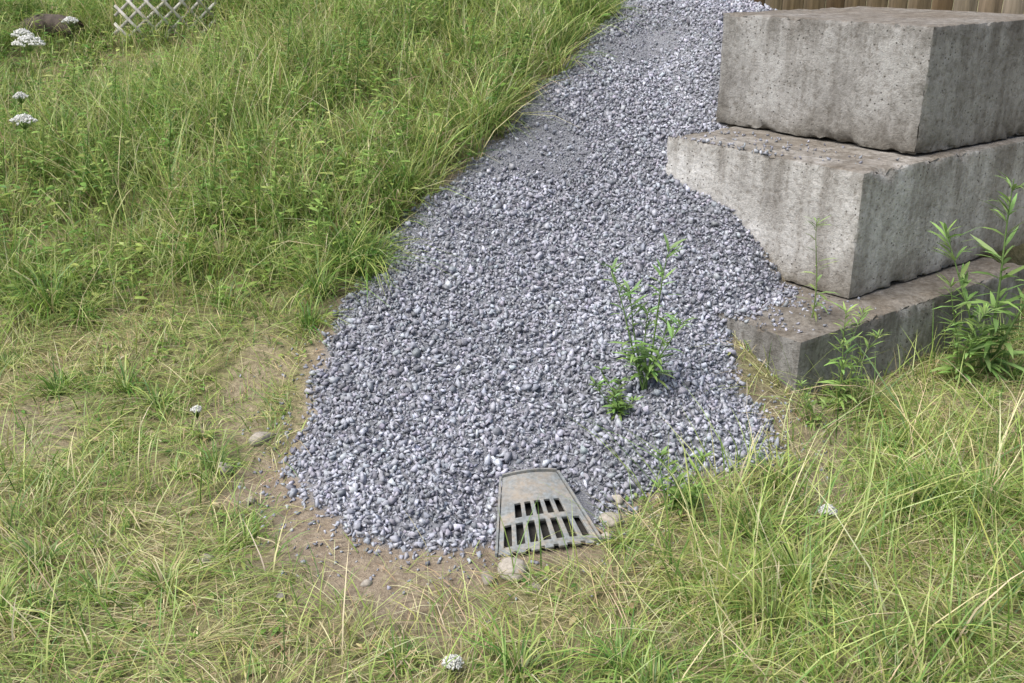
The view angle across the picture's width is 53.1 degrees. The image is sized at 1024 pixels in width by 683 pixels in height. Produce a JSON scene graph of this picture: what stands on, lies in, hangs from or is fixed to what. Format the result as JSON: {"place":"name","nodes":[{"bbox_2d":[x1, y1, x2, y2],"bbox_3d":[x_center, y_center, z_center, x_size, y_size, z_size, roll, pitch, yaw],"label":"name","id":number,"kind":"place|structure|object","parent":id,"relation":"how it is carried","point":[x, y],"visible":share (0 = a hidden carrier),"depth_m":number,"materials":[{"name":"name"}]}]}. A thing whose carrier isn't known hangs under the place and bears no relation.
{"place":"outdoors","nodes":[
{"label":"outdoors","id":0,"kind":"place"},
{"bbox_2d":[19,13,83,37],"bbox_3d":[-3.527,-2.413,7.839,0.493,0.188,0.176,5,22,12],"label":"rock","id":1,"kind":"object","parent":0,"point":[52,20],"visible":0.52,"depth_m":7.77,"materials":[{"name":"grey stone"}]},
{"bbox_2d":[0,0,1023,682],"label":"grass","id":2,"kind":"structure","parent":0,"point":[136,124],"depth_m":4.22,"materials":[{"name":"green plant"}]},
{"bbox_2d":[0,0,1023,682],"bbox_3d":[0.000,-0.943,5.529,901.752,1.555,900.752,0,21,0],"label":"ground","id":3,"kind":"structure","parent":0,"point":[348,558],"depth_m":3.92,"materials":[{"name":"soil"}]},
{"bbox_2d":[12,91,28,161],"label":"wild carrot flower","id":4,"kind":"object","parent":3,"relation":"on","point":[20,96],"visible":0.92,"depth_m":6.07,"materials":[{"name":"white plant"}]},
{"bbox_2d":[11,28,34,102],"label":"wild carrot flower","id":5,"kind":"object","parent":3,"relation":"on","point":[23,32],"visible":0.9,"depth_m":6.61,"materials":[{"name":"white plant"}]},
{"bbox_2d":[9,113,37,205],"bbox_3d":[-2.690,-0.996,5.717,0.134,0.551,0.144,8,22,20],"label":"wild carrot flower","id":6,"kind":"object","parent":3,"relation":"on","point":[21,118],"visible":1,"depth_m":5.63,"materials":[{"name":"white plant"}]},
{"bbox_2d":[11,34,44,119],"bbox_3d":[-3.001,-1.590,6.454,0.210,0.666,0.191,0,21,0],"label":"wild carrot flower","id":7,"kind":"object","parent":3,"relation":"on","point":[24,39],"visible":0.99,"depth_m":6.34,"materials":[{"name":"white plant"}]},
{"bbox_2d":[61,16,78,87],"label":"wild carrot flower","id":8,"kind":"object","parent":3,"relation":"on","point":[70,19],"visible":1,"depth_m":6.88,"materials":[{"name":"white plant"}]},
{"bbox_2d":[113,0,216,43],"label":"lattice panel","id":9,"kind":"object","parent":3,"relation":"on","point":[124,6],"visible":0.54,"depth_m":7.66,"materials":[{"name":"white wood"}]},
{"bbox_2d":[190,405,201,426],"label":"wild carrot flower","id":10,"kind":"object","parent":3,"relation":"on","point":[195,408],"visible":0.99,"depth_m":4.12,"materials":[{"name":"white plant"}]},
{"bbox_2d":[197,553,214,565],"bbox_3d":[-1.000,0.712,3.340,0.045,0.036,0.055,9,23,22],"label":"rock","id":11,"kind":"object","parent":3,"relation":"on","point":[204,560],"visible":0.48,"depth_m":3.32,"materials":[{"name":"stone"}]},
{"bbox_2d":[218,462,232,475],"bbox_3d":[-1.077,0.481,3.849,0.055,0.052,0.074,0,21,0],"label":"rock","id":12,"kind":"object","parent":3,"relation":"on","point":[226,469],"visible":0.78,"depth_m":3.83,"materials":[{"name":"stone"}]},
{"bbox_2d":[246,496,255,503],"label":"rock","id":13,"kind":"object","parent":3,"relation":"on","point":[250,500],"visible":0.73,"depth_m":3.64,"materials":[{"name":"stone"}]},
{"bbox_2d":[249,432,275,446],"bbox_3d":[-0.982,0.381,4.028,0.110,0.062,0.066,-11,24,-26],"label":"rock","id":14,"kind":"object","parent":3,"relation":"on","point":[258,435],"visible":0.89,"depth_m":4.00,"materials":[{"name":"stone"}]},
{"bbox_2d":[275,593,285,601],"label":"rock","id":15,"kind":"object","parent":3,"relation":"on","point":[279,595],"visible":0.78,"depth_m":3.09,"materials":[{"name":"stone"}]},
{"bbox_2d":[0,0,596,261],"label":"meadow weeds","id":16,"kind":"object","parent":3,"relation":"on","point":[324,186],"visible":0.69,"depth_m":5.72,"materials":[{"name":"green plant"}]},
{"bbox_2d":[360,579,371,586],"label":"rock","id":17,"kind":"object","parent":3,"relation":"on","point":[366,582],"visible":0.94,"depth_m":3.17,"materials":[{"name":"stone"}]},
{"bbox_2d":[441,654,463,675],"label":"wild carrot flower","id":18,"kind":"object","parent":3,"relation":"on","point":[456,663],"visible":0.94,"depth_m":2.77,"materials":[{"name":"white plant"}]},
{"bbox_2d":[481,571,495,585],"bbox_3d":[-0.074,0.736,3.186,0.048,0.042,0.059,0,21,0],"label":"rock","id":19,"kind":"object","parent":3,"relation":"on","point":[485,582],"visible":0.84,"depth_m":3.17,"materials":[{"name":"stone"}]},
{"bbox_2d":[497,557,525,582],"bbox_3d":[-0.004,0.723,3.217,0.081,0.076,0.106,-19,28,-40],"label":"rock","id":20,"kind":"object","parent":3,"relation":"on","point":[504,563],"visible":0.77,"depth_m":3.19,"materials":[{"name":"stone"}]},
{"bbox_2d":[529,582,540,592],"bbox_3d":[0.072,0.757,3.150,0.040,0.026,0.033,19,28,40],"label":"rock","id":21,"kind":"object","parent":3,"relation":"on","point":[533,586],"visible":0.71,"depth_m":3.14,"materials":[{"name":"stone"}]},
{"bbox_2d":[495,468,602,557],"bbox_3d":[0.074,0.597,3.521,0.378,0.161,0.390,-6,22,-14],"label":"drain grate","id":22,"kind":"object","parent":3,"relation":"on","point":[519,495],"visible":0.91,"depth_m":3.49,"materials":[{"name":"grey metal"}]},
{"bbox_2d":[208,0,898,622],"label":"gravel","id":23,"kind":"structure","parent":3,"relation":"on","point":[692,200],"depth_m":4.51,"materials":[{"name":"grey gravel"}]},
{"bbox_2d":[601,531,611,540],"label":"rock","id":24,"kind":"object","parent":3,"relation":"on","point":[603,534],"visible":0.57,"depth_m":3.43,"materials":[{"name":"stone"}]},
{"bbox_2d":[598,512,621,527],"bbox_3d":[0.335,0.619,3.537,0.084,0.055,0.069,6,22,16],"label":"rock","id":25,"kind":"object","parent":3,"relation":"on","point":[606,517],"visible":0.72,"depth_m":3.52,"materials":[{"name":"stone"}]},
{"bbox_2d":[589,366,643,420],"bbox_3d":[0.396,0.200,4.007,0.188,0.206,0.218,-6,22,-16],"label":"leafy shrub","id":26,"kind":"object","parent":3,"relation":"on","point":[615,405],"visible":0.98,"depth_m":4.01,"materials":[{"name":"green plant"}]},
{"bbox_2d":[612,495,622,504],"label":"rock","id":27,"kind":"object","parent":3,"relation":"on","point":[619,498],"visible":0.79,"depth_m":3.63,"materials":[{"name":"stone"}]},
{"bbox_2d":[597,234,693,390],"bbox_3d":[0.543,-0.088,4.023,0.246,0.652,0.438,-19,28,-40],"label":"leafy sapling","id":28,"kind":"object","parent":3,"relation":"on","point":[648,370],"visible":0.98,"depth_m":4.06,"materials":[{"name":"green plant"}]},
{"bbox_2d":[651,446,712,514],"bbox_3d":[0.594,0.488,3.619,0.216,0.237,0.306,5,22,13],"label":"leafy shrub","id":29,"kind":"object","parent":3,"relation":"on","point":[694,493],"visible":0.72,"depth_m":3.60,"materials":[{"name":"green plant"}]},
{"bbox_2d":[793,379,837,430],"bbox_3d":[1.222,0.257,4.128,0.132,0.211,0.175,-15,26,-35],"label":"goldenrod plant","id":30,"kind":"object","parent":3,"relation":"on","point":[808,407],"visible":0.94,"depth_m":4.13,"materials":[{"name":"green plant"}]},
{"bbox_2d":[814,504,837,541],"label":"wild carrot flower","id":31,"kind":"object","parent":3,"relation":"on","point":[821,508],"visible":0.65,"depth_m":3.40,"materials":[{"name":"white plant"}]},
{"bbox_2d":[816,302,887,410],"bbox_3d":[1.428,0.062,4.292,0.329,0.487,0.235,-16,26,-36],"label":"goldenrod plant","id":32,"kind":"object","parent":3,"relation":"on","point":[843,363],"visible":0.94,"depth_m":4.28,"materials":[{"name":"green plant"}]},
{"bbox_2d":[717,257,1023,393],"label":"concrete block","id":33,"kind":"structure","parent":3,"relation":"on","point":[906,306],"depth_m":4.67,"materials":[{"name":"grey concrete"}]},
{"bbox_2d":[800,214,839,319],"bbox_3d":[1.340,-0.316,4.462,0.198,0.488,0.228,10,23,24],"label":"goldenrod plant","id":34,"kind":"object","parent":33,"relation":"on","point":[815,299],"visible":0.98,"depth_m":4.47,"materials":[{"name":"green plant"}]},
{"bbox_2d":[666,126,1023,298],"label":"concrete block","id":35,"kind":"structure","parent":33,"relation":"on","point":[884,210],"depth_m":4.97,"materials":[{"name":"grey concrete"}]},
{"bbox_2d":[716,6,1023,153],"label":"concrete block","id":36,"kind":"structure","parent":35,"relation":"on","point":[909,81],"depth_m":5.10,"materials":[{"name":"grey concrete"}]},
{"bbox_2d":[750,0,1023,13],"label":"wooden wall","id":37,"kind":"structure","parent":3,"relation":"on","point":[1009,6],"depth_m":7.02,"materials":[{"name":"brown wood"}]},
{"bbox_2d":[928,274,1003,388],"bbox_3d":[2.009,-0.030,4.570,0.296,0.533,0.254,9,23,22],"label":"goldenrod plant","id":38,"kind":"object","parent":3,"relation":"on","point":[984,310],"visible":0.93,"depth_m":4.58,"materials":[{"name":"green plant"}]},
{"bbox_2d":[928,171,1023,384],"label":"goldenrod plant","id":39,"kind":"object","parent":3,"relation":"on","point":[1007,328],"visible":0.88,"depth_m":4.63,"materials":[{"name":"green plant"}]}
]}

